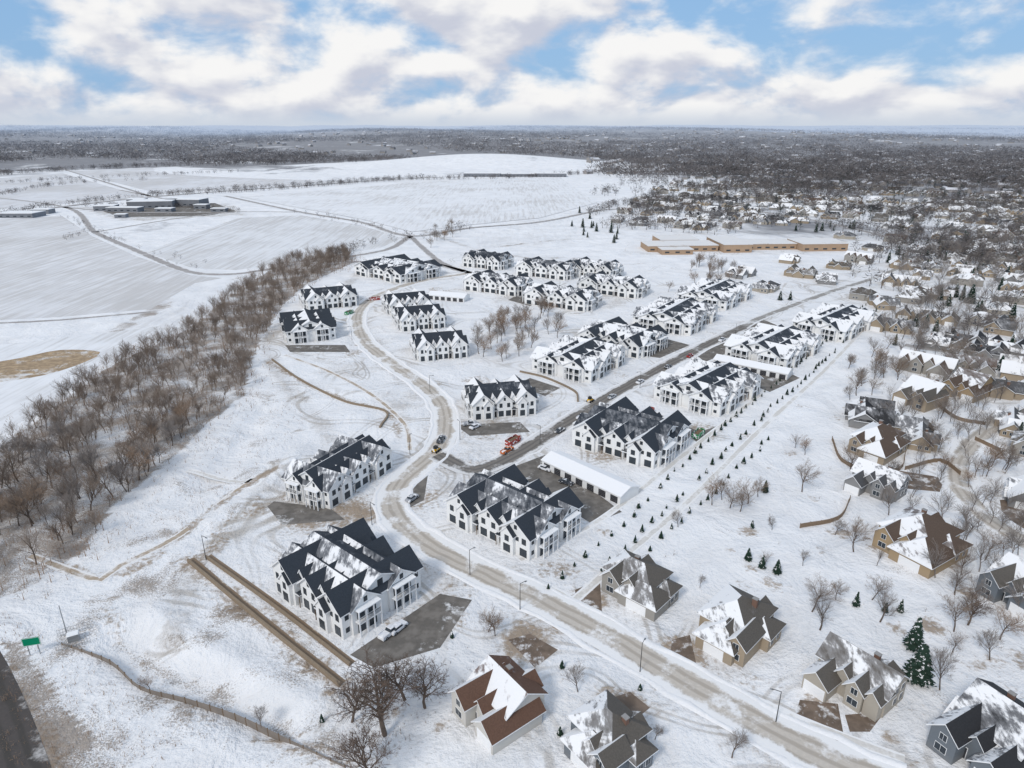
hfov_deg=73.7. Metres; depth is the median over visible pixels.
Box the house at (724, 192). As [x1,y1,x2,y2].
[714,191,727,195]
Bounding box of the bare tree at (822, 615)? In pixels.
[810,584,835,630]
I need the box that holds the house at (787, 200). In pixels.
[779,198,792,203]
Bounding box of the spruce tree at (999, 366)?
[995,355,1004,369]
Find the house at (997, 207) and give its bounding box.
[988,206,1006,213]
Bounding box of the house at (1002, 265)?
[994,261,1023,272]
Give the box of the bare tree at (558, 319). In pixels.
[551,311,563,330]
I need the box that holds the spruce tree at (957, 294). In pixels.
[954,283,958,296]
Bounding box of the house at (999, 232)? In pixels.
[988,231,1009,238]
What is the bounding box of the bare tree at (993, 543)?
[980,529,1012,559]
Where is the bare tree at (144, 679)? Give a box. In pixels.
[136,674,154,689]
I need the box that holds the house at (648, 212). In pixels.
[640,209,654,215]
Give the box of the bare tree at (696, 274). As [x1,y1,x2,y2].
[689,270,697,282]
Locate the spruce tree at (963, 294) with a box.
[958,284,965,299]
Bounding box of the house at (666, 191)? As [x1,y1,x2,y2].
[655,188,668,193]
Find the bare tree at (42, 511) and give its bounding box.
[33,502,52,521]
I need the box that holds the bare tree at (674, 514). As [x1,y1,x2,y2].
[670,507,681,523]
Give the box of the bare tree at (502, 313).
[498,306,507,319]
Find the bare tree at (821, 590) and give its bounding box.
[804,573,844,611]
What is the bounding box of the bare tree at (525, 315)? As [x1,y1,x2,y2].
[520,309,532,323]
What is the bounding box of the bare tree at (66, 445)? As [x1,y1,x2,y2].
[52,432,79,464]
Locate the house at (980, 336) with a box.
[943,328,988,348]
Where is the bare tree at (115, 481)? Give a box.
[102,460,130,491]
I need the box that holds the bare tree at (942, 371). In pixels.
[936,365,953,381]
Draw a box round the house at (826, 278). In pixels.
[815,272,837,284]
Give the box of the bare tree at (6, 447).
[0,440,15,456]
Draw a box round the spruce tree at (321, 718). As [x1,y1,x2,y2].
[319,714,324,722]
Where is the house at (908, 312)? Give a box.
[895,304,935,319]
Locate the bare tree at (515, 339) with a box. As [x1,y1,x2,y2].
[513,334,524,349]
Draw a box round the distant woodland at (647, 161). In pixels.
[0,124,1023,186]
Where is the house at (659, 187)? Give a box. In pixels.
[652,186,663,190]
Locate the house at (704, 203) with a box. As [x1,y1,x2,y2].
[697,200,712,205]
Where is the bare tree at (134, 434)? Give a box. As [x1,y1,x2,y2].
[126,428,139,440]
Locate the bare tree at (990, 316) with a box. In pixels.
[983,313,1000,321]
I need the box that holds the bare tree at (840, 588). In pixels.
[831,579,849,597]
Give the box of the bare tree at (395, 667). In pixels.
[377,652,420,700]
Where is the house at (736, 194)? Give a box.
[734,192,747,196]
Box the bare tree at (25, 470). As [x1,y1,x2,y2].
[11,454,40,481]
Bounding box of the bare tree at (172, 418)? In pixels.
[165,412,176,435]
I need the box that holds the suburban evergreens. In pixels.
[618,165,1023,256]
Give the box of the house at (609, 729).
[559,689,658,767]
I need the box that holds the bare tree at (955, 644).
[942,629,969,652]
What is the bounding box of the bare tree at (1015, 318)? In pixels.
[1008,314,1023,321]
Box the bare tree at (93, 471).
[82,464,101,481]
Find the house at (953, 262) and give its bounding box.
[950,256,968,266]
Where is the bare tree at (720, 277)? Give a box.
[714,272,724,279]
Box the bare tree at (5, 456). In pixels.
[0,449,21,487]
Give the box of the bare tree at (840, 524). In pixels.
[832,518,851,534]
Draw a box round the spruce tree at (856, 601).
[852,592,859,606]
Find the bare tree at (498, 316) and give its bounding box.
[490,310,505,323]
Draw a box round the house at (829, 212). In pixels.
[823,211,840,217]
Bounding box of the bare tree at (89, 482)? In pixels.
[77,471,108,509]
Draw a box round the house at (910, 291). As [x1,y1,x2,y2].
[895,285,928,304]
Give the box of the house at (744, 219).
[738,215,753,222]
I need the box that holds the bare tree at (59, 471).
[45,457,79,480]
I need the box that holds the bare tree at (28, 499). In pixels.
[1,477,51,526]
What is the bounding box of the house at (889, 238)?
[883,233,908,243]
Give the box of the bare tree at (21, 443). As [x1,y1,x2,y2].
[10,437,34,464]
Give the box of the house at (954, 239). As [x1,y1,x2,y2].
[943,237,963,242]
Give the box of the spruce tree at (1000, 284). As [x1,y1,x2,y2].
[996,277,1003,289]
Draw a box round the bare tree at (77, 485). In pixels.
[51,478,83,510]
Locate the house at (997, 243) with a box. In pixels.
[976,238,998,244]
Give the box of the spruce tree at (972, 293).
[964,284,976,303]
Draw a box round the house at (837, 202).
[829,201,844,206]
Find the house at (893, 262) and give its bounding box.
[889,256,922,269]
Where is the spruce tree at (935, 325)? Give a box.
[930,320,938,332]
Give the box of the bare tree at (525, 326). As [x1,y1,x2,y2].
[522,321,535,336]
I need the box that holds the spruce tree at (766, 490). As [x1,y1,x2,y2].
[761,480,768,492]
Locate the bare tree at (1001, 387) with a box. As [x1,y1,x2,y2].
[993,379,1012,398]
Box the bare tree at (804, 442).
[799,435,812,448]
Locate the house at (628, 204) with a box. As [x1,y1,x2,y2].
[627,202,641,207]
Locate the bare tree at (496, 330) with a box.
[491,327,503,340]
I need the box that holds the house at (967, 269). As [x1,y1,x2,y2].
[946,264,976,275]
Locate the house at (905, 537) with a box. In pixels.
[872,506,973,578]
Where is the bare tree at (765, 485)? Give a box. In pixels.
[752,475,769,496]
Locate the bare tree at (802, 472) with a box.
[795,458,824,491]
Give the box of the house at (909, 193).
[904,191,919,196]
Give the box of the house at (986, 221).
[977,217,998,224]
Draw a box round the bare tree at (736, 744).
[726,728,750,757]
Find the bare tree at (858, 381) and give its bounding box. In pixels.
[845,368,869,395]
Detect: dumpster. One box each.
[344,309,353,314]
[370,296,379,300]
[505,434,520,445]
[691,428,704,438]
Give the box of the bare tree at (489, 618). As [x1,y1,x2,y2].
[479,603,507,635]
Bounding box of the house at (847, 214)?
[842,211,860,218]
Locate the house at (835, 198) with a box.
[829,196,842,200]
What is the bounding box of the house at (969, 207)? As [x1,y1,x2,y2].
[963,204,975,212]
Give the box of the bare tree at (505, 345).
[498,341,509,357]
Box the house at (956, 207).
[948,205,962,211]
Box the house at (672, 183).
[669,181,676,185]
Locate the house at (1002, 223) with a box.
[997,220,1016,227]
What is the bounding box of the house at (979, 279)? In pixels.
[950,273,984,286]
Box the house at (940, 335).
[922,331,953,350]
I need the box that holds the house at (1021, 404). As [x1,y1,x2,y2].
[1019,399,1023,412]
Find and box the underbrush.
[0,245,363,599]
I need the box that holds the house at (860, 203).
[850,201,864,206]
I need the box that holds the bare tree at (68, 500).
[47,485,78,522]
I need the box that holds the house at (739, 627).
[692,584,786,667]
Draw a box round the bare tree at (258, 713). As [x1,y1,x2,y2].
[250,703,268,727]
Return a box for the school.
[640,234,848,254]
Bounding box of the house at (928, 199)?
[921,198,933,203]
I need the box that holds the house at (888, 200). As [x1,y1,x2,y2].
[882,198,900,203]
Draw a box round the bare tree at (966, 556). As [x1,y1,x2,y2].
[951,544,979,569]
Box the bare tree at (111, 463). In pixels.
[104,455,125,480]
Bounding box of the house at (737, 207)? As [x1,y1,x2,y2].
[729,205,741,211]
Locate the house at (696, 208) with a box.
[685,205,700,210]
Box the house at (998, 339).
[987,335,1023,355]
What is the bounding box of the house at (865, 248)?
[861,243,883,251]
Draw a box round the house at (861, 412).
[844,396,895,428]
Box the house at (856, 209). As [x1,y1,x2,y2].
[853,208,866,213]
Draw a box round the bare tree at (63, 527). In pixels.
[39,516,69,543]
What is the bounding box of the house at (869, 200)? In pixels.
[866,197,881,202]
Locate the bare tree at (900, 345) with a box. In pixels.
[896,339,905,349]
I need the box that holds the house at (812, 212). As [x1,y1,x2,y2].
[799,208,819,216]
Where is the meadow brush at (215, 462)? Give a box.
[117,376,301,559]
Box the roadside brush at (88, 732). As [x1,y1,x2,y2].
[0,610,215,767]
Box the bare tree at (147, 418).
[140,411,159,422]
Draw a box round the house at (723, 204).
[722,201,733,206]
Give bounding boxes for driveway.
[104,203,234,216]
[267,501,344,524]
[285,345,349,351]
[350,594,471,667]
[410,476,427,506]
[461,422,529,435]
[509,295,530,305]
[509,634,557,666]
[517,455,620,521]
[527,378,558,395]
[575,584,601,610]
[616,692,649,713]
[648,339,688,357]
[662,415,715,440]
[671,635,695,662]
[697,343,725,360]
[712,361,798,391]
[744,320,776,332]
[796,700,842,731]
[845,713,880,731]
[900,471,941,491]
[1000,500,1023,527]
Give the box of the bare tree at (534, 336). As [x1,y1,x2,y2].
[530,330,539,346]
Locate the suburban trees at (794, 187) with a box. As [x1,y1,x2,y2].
[599,175,1023,337]
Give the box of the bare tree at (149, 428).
[129,418,162,445]
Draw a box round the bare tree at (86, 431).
[73,417,93,446]
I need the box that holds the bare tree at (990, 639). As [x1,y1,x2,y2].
[971,622,1004,659]
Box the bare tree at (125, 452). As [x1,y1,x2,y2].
[110,440,137,469]
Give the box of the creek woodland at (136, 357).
[0,242,353,454]
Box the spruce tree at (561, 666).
[559,660,564,668]
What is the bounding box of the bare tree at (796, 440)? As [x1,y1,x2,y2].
[791,434,801,446]
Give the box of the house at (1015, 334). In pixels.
[1011,331,1023,341]
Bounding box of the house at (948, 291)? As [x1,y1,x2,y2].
[923,286,954,299]
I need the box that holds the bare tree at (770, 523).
[767,514,775,525]
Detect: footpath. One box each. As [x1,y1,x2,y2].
[26,474,257,581]
[186,468,250,483]
[283,354,412,449]
[518,394,760,561]
[545,583,904,762]
[572,310,882,600]
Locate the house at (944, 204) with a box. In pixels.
[939,203,951,209]
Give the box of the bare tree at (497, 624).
[480,611,503,631]
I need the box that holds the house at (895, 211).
[886,207,905,215]
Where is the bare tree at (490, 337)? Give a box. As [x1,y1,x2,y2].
[484,329,497,348]
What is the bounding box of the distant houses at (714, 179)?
[0,129,1023,193]
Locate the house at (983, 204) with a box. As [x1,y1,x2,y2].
[977,201,991,207]
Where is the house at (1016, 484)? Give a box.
[1003,475,1023,508]
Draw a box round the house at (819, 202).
[815,200,828,204]
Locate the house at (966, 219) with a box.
[954,216,973,222]
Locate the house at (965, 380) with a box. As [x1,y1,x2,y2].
[942,367,995,402]
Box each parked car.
[392,619,407,635]
[405,493,418,502]
[469,423,480,429]
[537,464,550,471]
[554,427,565,433]
[558,477,573,485]
[607,394,616,398]
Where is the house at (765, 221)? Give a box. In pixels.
[753,218,771,224]
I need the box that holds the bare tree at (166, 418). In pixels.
[156,412,171,423]
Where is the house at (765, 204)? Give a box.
[759,202,772,207]
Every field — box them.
[0,173,143,208]
[0,216,219,319]
[0,326,158,434]
[73,168,337,193]
[147,215,400,269]
[243,177,594,231]
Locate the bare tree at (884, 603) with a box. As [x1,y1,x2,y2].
[872,583,906,621]
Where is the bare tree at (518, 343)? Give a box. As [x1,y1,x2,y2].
[514,334,526,349]
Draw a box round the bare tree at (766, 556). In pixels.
[761,550,772,561]
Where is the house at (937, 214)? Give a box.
[935,212,949,218]
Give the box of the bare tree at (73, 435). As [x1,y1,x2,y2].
[55,422,79,442]
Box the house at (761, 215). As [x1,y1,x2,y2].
[748,213,766,219]
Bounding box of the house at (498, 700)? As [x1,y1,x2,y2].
[447,655,548,754]
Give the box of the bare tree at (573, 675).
[558,658,585,691]
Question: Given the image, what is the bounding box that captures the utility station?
[54,606,90,650]
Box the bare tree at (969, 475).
[961,467,976,486]
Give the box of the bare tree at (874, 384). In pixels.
[868,377,883,394]
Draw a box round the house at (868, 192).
[859,190,871,194]
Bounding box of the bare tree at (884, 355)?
[876,346,891,366]
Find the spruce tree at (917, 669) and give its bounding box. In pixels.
[901,644,936,687]
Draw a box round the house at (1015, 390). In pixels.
[990,376,1023,400]
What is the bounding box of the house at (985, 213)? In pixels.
[971,211,988,216]
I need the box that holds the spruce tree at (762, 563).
[758,555,766,569]
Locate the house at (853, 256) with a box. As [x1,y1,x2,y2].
[844,251,874,264]
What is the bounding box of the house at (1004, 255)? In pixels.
[983,253,1016,263]
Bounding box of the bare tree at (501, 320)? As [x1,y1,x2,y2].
[496,314,507,330]
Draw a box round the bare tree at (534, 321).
[529,315,538,329]
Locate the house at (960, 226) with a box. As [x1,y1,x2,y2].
[945,223,967,230]
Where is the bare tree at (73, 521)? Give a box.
[61,505,77,534]
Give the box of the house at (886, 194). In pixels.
[878,190,894,195]
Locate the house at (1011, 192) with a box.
[995,191,1012,194]
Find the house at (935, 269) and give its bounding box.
[921,261,943,272]
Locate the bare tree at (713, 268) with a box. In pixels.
[709,262,715,272]
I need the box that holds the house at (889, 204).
[888,203,904,208]
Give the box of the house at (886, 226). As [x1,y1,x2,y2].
[881,222,897,228]
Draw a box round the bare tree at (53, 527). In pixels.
[42,517,60,540]
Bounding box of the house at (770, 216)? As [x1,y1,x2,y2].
[768,215,781,221]
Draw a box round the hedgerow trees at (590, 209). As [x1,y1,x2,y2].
[0,154,703,266]
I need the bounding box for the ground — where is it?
[0,125,1023,767]
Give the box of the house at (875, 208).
[866,205,883,211]
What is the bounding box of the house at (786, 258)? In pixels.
[778,253,800,263]
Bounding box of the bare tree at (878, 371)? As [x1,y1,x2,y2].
[870,363,883,377]
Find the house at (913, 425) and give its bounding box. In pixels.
[894,414,940,452]
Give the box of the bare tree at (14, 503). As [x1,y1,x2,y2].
[0,486,33,523]
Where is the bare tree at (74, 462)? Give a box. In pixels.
[68,456,80,477]
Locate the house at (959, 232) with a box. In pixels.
[950,229,971,235]
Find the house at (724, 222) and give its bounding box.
[722,220,742,228]
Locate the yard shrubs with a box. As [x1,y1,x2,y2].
[335,386,980,762]
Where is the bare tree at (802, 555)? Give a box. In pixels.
[798,548,810,565]
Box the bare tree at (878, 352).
[871,348,886,360]
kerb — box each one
[346,272,807,767]
[364,275,906,767]
[489,324,737,458]
[512,327,752,464]
[936,403,1023,556]
[973,436,1023,531]
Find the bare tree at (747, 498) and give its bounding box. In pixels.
[734,487,753,511]
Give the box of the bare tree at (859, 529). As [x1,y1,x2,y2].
[843,515,878,551]
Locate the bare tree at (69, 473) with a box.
[53,462,83,497]
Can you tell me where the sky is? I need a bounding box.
[0,0,1023,125]
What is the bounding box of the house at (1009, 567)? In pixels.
[975,552,1023,619]
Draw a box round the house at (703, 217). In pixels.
[697,214,712,220]
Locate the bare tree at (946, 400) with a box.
[933,393,952,418]
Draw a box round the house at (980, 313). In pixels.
[967,311,991,327]
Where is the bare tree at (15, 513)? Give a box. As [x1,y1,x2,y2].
[0,490,31,525]
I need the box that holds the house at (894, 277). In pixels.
[881,272,921,286]
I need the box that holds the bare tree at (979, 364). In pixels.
[971,362,980,368]
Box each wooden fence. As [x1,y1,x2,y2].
[799,495,850,527]
[832,436,905,470]
[904,458,960,474]
[939,407,985,424]
[974,436,1000,448]
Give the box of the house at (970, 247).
[965,245,985,256]
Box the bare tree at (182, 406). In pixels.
[171,394,196,425]
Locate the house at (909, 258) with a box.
[904,253,932,261]
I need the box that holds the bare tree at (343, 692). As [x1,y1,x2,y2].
[330,667,374,722]
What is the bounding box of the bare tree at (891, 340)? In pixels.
[882,334,899,347]
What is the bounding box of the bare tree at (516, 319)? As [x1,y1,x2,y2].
[509,313,522,330]
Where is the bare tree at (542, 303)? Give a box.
[539,298,544,318]
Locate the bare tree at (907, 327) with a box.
[900,321,914,338]
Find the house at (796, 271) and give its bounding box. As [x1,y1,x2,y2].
[783,264,817,278]
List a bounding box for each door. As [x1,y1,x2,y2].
[277,583,281,593]
[304,598,309,609]
[332,497,338,506]
[334,624,340,636]
[355,481,360,489]
[363,476,367,484]
[386,462,390,470]
[450,514,455,523]
[477,727,490,752]
[480,526,486,536]
[490,531,495,540]
[506,410,510,415]
[520,548,526,558]
[554,467,560,476]
[564,472,571,480]
[570,752,586,767]
[575,439,580,446]
[575,477,582,486]
[586,483,593,491]
[598,488,605,497]
[605,446,611,453]
[610,493,617,503]
[614,449,620,456]
[625,598,645,616]
[644,459,650,467]
[703,641,723,660]
[759,370,766,375]
[769,372,775,377]
[778,374,785,379]
[803,678,824,701]
[844,483,858,495]
[863,453,877,462]
[893,396,904,404]
[897,555,919,573]
[960,394,972,402]
[963,747,967,758]
[1008,602,1023,619]
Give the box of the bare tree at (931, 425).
[927,419,941,432]
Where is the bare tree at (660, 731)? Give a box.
[654,724,666,738]
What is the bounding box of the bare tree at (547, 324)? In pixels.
[541,316,550,333]
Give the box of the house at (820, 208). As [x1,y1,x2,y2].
[813,205,826,211]
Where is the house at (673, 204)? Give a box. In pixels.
[664,203,681,209]
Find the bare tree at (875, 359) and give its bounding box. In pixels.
[870,353,887,372]
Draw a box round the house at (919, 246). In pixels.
[907,243,933,253]
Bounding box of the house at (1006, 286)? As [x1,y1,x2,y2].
[998,280,1023,290]
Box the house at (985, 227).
[977,225,998,233]
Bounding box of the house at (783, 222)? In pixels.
[775,220,790,225]
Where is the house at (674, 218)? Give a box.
[657,215,676,223]
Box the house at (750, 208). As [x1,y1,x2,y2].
[739,206,759,212]
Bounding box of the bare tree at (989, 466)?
[977,453,1001,476]
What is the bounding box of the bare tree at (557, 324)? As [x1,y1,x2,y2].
[551,317,567,337]
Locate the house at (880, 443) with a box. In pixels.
[847,419,911,465]
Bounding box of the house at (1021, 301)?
[994,289,1023,304]
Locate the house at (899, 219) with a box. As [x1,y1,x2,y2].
[890,216,910,222]
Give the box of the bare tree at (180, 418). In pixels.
[173,413,186,427]
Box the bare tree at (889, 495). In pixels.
[877,478,899,514]
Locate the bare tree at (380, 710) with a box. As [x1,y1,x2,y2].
[321,645,423,736]
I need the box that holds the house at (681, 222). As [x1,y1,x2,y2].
[673,218,693,228]
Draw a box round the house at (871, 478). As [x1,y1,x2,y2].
[842,457,911,503]
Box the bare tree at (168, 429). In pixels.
[159,418,180,445]
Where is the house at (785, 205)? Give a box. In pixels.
[781,203,792,208]
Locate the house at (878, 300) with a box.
[867,292,900,309]
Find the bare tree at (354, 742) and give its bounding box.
[324,718,400,767]
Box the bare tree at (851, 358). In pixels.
[848,354,855,368]
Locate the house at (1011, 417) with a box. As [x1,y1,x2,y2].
[994,407,1023,437]
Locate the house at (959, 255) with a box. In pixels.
[947,251,969,258]
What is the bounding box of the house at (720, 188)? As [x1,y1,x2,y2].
[712,184,726,189]
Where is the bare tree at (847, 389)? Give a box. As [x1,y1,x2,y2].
[844,385,853,399]
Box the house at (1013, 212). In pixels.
[1006,208,1023,214]
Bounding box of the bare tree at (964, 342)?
[952,335,972,352]
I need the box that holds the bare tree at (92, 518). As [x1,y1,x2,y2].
[81,508,102,532]
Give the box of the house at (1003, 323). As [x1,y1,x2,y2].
[983,315,1018,336]
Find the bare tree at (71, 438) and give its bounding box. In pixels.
[62,431,82,451]
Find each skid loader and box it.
[431,445,441,453]
[586,396,594,402]
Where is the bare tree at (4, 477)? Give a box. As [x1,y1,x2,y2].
[0,464,14,492]
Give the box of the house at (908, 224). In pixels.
[900,222,918,228]
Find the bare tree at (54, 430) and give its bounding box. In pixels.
[41,419,75,451]
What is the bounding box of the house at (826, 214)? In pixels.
[820,212,838,219]
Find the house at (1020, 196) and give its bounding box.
[1005,193,1022,198]
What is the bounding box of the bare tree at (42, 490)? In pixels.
[25,481,50,503]
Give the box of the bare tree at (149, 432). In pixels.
[141,424,157,444]
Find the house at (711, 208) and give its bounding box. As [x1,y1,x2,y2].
[702,205,720,212]
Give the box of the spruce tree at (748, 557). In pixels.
[744,548,752,561]
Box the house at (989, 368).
[944,353,997,377]
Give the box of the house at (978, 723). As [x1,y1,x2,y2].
[926,678,1023,767]
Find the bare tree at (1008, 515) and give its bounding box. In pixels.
[998,508,1012,523]
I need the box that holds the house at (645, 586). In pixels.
[599,549,682,621]
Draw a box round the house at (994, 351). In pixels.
[964,338,1010,358]
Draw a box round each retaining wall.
[187,558,340,686]
[206,555,350,665]
[271,358,388,427]
[520,370,578,401]
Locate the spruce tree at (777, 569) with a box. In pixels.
[772,559,781,575]
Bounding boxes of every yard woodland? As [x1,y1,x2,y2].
[878,221,1023,377]
[879,383,1023,608]
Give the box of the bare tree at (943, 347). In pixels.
[937,344,955,353]
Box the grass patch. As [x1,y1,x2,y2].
[0,350,99,381]
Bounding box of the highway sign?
[21,636,40,655]
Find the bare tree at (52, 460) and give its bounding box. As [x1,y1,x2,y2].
[34,450,65,481]
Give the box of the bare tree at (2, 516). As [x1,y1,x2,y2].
[0,510,7,534]
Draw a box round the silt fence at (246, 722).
[61,642,345,767]
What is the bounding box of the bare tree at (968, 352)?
[962,344,974,354]
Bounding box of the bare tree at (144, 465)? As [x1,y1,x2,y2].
[132,455,147,475]
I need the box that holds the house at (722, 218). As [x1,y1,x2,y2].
[718,216,735,221]
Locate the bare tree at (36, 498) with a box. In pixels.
[29,488,44,512]
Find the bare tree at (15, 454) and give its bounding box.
[0,445,25,481]
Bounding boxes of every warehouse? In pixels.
[0,211,45,217]
[30,208,55,213]
[93,204,118,210]
[105,206,143,211]
[113,213,128,217]
[126,198,147,200]
[126,199,175,207]
[154,207,175,211]
[168,197,208,205]
[193,204,209,208]
[210,207,228,211]
[464,172,566,176]
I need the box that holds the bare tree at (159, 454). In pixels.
[150,439,168,462]
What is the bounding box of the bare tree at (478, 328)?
[471,323,482,340]
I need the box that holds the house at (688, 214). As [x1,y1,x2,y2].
[685,211,700,217]
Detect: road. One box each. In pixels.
[0,198,412,275]
[0,311,149,323]
[28,177,432,210]
[60,207,207,212]
[65,169,145,194]
[96,211,271,231]
[119,190,165,198]
[225,196,598,235]
[340,261,470,273]
[349,273,897,767]
[410,236,471,272]
[428,325,750,474]
[606,206,908,243]
[696,178,804,219]
[740,206,1002,326]
[903,188,939,234]
[904,343,997,378]
[922,286,1023,308]
[933,252,992,288]
[941,405,1023,552]
[957,299,994,330]
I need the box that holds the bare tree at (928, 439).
[918,428,945,449]
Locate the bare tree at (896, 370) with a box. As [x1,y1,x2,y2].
[885,359,911,379]
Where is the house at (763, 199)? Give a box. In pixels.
[755,197,768,202]
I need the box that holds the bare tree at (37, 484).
[17,472,49,493]
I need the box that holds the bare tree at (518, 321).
[512,315,526,333]
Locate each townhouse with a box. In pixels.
[269,517,423,639]
[279,308,336,343]
[281,434,393,510]
[298,282,359,309]
[353,254,442,283]
[381,288,431,315]
[392,300,446,331]
[409,326,469,361]
[443,464,583,560]
[461,374,538,420]
[462,249,513,270]
[462,269,533,296]
[515,256,577,280]
[522,281,602,311]
[530,334,626,382]
[570,396,691,468]
[571,256,623,276]
[576,271,650,298]
[577,316,668,358]
[631,296,719,335]
[652,358,763,416]
[675,278,753,310]
[724,322,823,367]
[791,303,877,341]
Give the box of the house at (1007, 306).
[983,301,1011,314]
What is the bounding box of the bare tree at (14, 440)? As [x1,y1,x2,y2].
[8,436,29,460]
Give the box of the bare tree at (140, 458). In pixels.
[122,442,157,480]
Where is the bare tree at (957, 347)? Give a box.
[943,343,963,353]
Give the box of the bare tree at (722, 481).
[713,473,727,499]
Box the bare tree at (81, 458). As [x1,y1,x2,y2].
[75,445,100,475]
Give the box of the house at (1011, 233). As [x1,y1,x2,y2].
[1002,228,1014,239]
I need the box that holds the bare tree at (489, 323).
[478,315,496,333]
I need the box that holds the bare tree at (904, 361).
[893,355,911,371]
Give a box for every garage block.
[428,290,469,301]
[541,451,639,504]
[713,354,792,379]
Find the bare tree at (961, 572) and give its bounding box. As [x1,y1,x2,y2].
[949,563,977,594]
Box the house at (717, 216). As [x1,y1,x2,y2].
[709,212,722,218]
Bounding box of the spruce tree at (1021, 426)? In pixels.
[1018,422,1023,430]
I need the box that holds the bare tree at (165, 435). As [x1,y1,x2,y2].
[159,430,172,442]
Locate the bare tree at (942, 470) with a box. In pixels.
[938,463,947,479]
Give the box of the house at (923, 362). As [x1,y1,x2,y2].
[898,348,958,380]
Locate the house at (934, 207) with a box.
[924,205,943,210]
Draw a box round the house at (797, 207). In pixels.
[789,204,808,210]
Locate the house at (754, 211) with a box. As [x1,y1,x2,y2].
[745,210,758,214]
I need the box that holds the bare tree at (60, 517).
[53,506,79,530]
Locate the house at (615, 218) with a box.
[611,216,624,222]
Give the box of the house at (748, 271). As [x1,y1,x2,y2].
[725,265,756,279]
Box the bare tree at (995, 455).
[983,444,1005,466]
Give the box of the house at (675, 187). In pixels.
[669,186,679,190]
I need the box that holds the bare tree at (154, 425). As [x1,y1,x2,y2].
[146,414,159,441]
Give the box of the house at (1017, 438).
[1009,430,1023,456]
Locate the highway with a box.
[0,652,50,767]
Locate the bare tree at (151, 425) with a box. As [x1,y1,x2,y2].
[141,415,164,441]
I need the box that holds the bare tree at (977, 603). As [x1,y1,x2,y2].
[958,588,996,625]
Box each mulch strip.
[186,557,344,682]
[209,554,354,664]
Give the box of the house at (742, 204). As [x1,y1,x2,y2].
[737,202,750,206]
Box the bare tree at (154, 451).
[140,444,160,465]
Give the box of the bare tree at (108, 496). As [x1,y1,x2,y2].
[100,489,115,504]
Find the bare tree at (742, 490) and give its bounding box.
[733,478,761,503]
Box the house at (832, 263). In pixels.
[826,258,851,269]
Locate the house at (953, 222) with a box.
[947,221,963,224]
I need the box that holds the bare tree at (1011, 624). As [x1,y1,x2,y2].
[991,605,1023,639]
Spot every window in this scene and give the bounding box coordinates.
[283,591,288,601]
[319,618,325,630]
[345,490,349,499]
[377,578,382,585]
[379,468,383,475]
[455,706,461,718]
[459,520,464,529]
[486,413,490,418]
[503,542,509,552]
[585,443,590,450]
[606,584,613,592]
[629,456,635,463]
[645,757,650,766]
[846,695,857,707]
[850,686,857,696]
[872,490,879,496]
[878,540,885,548]
[933,740,946,754]
[938,731,947,742]
[981,586,990,595]
[985,578,991,586]
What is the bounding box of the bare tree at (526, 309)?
[520,303,534,313]
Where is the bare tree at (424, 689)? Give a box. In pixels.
[398,654,450,708]
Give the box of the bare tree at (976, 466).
[971,457,988,475]
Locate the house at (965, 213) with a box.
[959,212,976,217]
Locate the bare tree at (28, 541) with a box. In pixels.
[4,524,44,563]
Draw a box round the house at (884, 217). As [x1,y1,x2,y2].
[871,213,889,221]
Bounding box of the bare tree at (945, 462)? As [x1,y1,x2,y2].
[937,455,955,471]
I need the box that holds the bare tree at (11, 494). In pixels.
[0,484,29,508]
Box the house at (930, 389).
[891,374,952,412]
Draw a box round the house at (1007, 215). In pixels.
[997,211,1009,218]
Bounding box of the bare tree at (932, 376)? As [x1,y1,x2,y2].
[922,369,943,379]
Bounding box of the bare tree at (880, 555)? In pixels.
[877,549,884,564]
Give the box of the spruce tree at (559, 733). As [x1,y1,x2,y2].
[556,727,563,736]
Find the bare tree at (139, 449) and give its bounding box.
[127,438,160,471]
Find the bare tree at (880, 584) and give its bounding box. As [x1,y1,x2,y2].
[865,573,892,599]
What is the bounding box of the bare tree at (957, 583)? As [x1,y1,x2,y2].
[948,574,968,590]
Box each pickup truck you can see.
[377,622,395,641]
[436,435,445,442]
[462,420,477,425]
[500,446,513,453]
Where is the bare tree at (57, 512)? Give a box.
[44,503,64,528]
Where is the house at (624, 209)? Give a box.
[616,207,632,213]
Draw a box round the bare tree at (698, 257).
[695,252,707,264]
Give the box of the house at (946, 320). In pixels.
[921,310,958,326]
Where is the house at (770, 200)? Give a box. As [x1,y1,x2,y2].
[766,196,777,202]
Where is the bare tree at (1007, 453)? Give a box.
[994,443,1019,469]
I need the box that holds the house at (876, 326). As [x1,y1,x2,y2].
[869,314,915,334]
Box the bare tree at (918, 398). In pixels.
[914,389,926,409]
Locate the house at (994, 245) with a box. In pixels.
[974,241,997,251]
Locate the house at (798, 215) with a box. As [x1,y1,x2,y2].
[784,212,799,216]
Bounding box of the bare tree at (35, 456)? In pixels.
[22,445,48,475]
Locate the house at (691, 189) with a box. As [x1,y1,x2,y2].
[688,187,699,191]
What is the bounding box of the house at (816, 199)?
[803,198,821,203]
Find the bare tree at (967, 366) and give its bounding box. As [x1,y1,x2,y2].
[960,360,972,369]
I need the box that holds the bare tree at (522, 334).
[515,327,526,346]
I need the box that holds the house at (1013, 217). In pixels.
[1010,215,1023,222]
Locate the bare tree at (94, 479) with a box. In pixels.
[83,459,121,496]
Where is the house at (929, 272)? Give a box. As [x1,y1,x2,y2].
[912,268,933,280]
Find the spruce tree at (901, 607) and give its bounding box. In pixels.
[896,599,903,612]
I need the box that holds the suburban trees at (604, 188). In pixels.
[593,150,1023,195]
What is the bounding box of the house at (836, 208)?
[829,205,842,210]
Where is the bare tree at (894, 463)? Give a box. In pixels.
[883,458,902,470]
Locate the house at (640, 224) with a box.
[629,218,648,225]
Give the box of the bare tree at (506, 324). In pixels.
[494,319,510,330]

